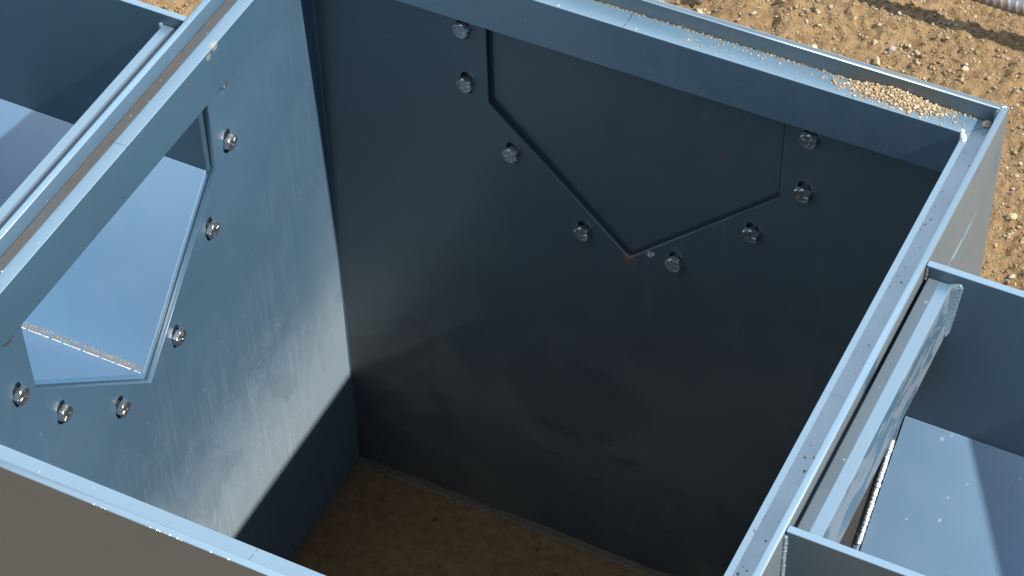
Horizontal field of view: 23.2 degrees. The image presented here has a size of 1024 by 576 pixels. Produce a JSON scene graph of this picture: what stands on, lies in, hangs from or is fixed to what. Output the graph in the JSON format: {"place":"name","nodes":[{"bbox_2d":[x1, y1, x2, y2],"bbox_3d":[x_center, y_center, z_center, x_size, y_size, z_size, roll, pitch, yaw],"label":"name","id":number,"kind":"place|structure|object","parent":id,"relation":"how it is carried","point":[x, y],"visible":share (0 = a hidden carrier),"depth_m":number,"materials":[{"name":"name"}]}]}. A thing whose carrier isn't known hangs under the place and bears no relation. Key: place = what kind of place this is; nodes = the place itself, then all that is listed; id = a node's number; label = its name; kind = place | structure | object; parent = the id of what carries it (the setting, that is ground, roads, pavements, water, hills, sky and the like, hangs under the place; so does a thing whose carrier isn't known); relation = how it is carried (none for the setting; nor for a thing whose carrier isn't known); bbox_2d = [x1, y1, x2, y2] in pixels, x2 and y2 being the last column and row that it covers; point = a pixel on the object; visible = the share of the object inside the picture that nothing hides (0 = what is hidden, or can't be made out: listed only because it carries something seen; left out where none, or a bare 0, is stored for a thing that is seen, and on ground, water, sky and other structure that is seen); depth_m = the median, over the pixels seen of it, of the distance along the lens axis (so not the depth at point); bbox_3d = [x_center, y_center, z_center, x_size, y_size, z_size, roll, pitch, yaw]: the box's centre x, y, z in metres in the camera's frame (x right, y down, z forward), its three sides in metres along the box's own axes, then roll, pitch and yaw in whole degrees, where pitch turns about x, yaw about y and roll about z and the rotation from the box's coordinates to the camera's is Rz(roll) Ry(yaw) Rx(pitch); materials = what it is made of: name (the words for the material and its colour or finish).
{"place":"outdoors","nodes":[
{"label":"outdoors","id":0,"kind":"place"},
{"bbox_2d":[113,0,1023,380],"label":"ground","id":1,"kind":"structure","parent":0,"point":[901,32],"depth_m":3.49,"materials":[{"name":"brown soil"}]},
{"bbox_2d":[293,463,647,575],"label":"dirt","id":2,"kind":"structure","parent":1,"relation":"on","point":[344,539],"depth_m":2.88,"materials":[{"name":"soil"}]},
{"bbox_2d":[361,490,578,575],"bbox_3d":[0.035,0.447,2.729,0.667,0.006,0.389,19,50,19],"label":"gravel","id":3,"kind":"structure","parent":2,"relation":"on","point":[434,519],"depth_m":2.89,"materials":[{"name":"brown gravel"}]},
{"bbox_2d":[0,0,1008,575],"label":"catch basin","id":4,"kind":"object","parent":2,"relation":"on","point":[602,280],"visible":0.94,"depth_m":2.45,"materials":[{"name":"blue paint"}]},
{"bbox_2d":[0,0,224,404],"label":"drain channel","id":5,"kind":"object","parent":4,"relation":"attached to","point":[70,70],"visible":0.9,"depth_m":2.38,"materials":[{"name":"paint"}]},
{"bbox_2d":[22,322,142,371],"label":"sand","id":6,"kind":"structure","parent":5,"relation":"in","point":[94,352],"depth_m":2.40,"materials":[{"name":"beige sand"}]},
{"bbox_2d":[736,165,969,573],"bbox_3d":[0.271,0.057,1.960,0.018,0.002,0.536,19,50,19],"label":"grit","id":7,"kind":"object","parent":4,"relation":"on","point":[821,413],"visible":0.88,"depth_m":1.89,"materials":[{"name":"stone"}]},
{"bbox_2d":[780,261,1023,575],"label":"drain channel","id":8,"kind":"object","parent":4,"relation":"attached to","point":[948,382],"visible":1,"depth_m":2.08,"materials":[{"name":"paint"}]},
{"bbox_2d":[982,121,991,127],"bbox_3d":[0.408,-0.141,2.139,0.009,0.006,0.008,19,50,19],"label":"stone","id":9,"kind":"object","parent":4,"relation":"on","point":[987,124],"visible":0.98,"depth_m":2.14,"materials":[{"name":"grey stone"}]},
{"bbox_2d":[692,0,703,4],"bbox_3d":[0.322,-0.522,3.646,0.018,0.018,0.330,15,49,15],"label":"stone","id":10,"kind":"object","parent":1,"relation":"on","point":[697,2],"visible":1,"depth_m":3.54,"materials":[{"name":"stone"}]},
{"bbox_2d":[873,56,879,65],"bbox_3d":[0.507,-0.315,3.461,0.010,0.011,0.018,-1,47,1],"label":"stone","id":11,"kind":"object","parent":1,"relation":"on","point":[876,61],"visible":1,"depth_m":3.46,"materials":[{"name":"beige stone"}]},
{"bbox_2d":[888,46,895,50],"bbox_3d":[0.532,-0.335,3.487,0.011,0.008,0.010,19,50,19],"label":"stone","id":12,"kind":"object","parent":1,"relation":"on","point":[892,48],"visible":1,"depth_m":3.48,"materials":[{"name":"white stone"}]},
{"bbox_2d":[972,0,1023,15],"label":"rebar","id":13,"kind":"object","parent":1,"relation":"on","point":[1014,6],"visible":1,"depth_m":3.43,"materials":[{"name":"metal"}]},
{"bbox_2d":[1005,213,1017,219],"bbox_3d":[0.650,-0.093,3.243,0.014,0.012,0.011,19,50,19],"label":"stone","id":14,"kind":"object","parent":1,"relation":"on","point":[1011,216],"visible":1,"depth_m":3.24,"materials":[{"name":"beige stone"}]},
{"bbox_2d":[593,0,986,135],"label":"gravel","id":15,"kind":"structure","parent":0,"point":[890,94],"depth_m":2.16,"materials":[{"name":"beige gravel"}]}
]}

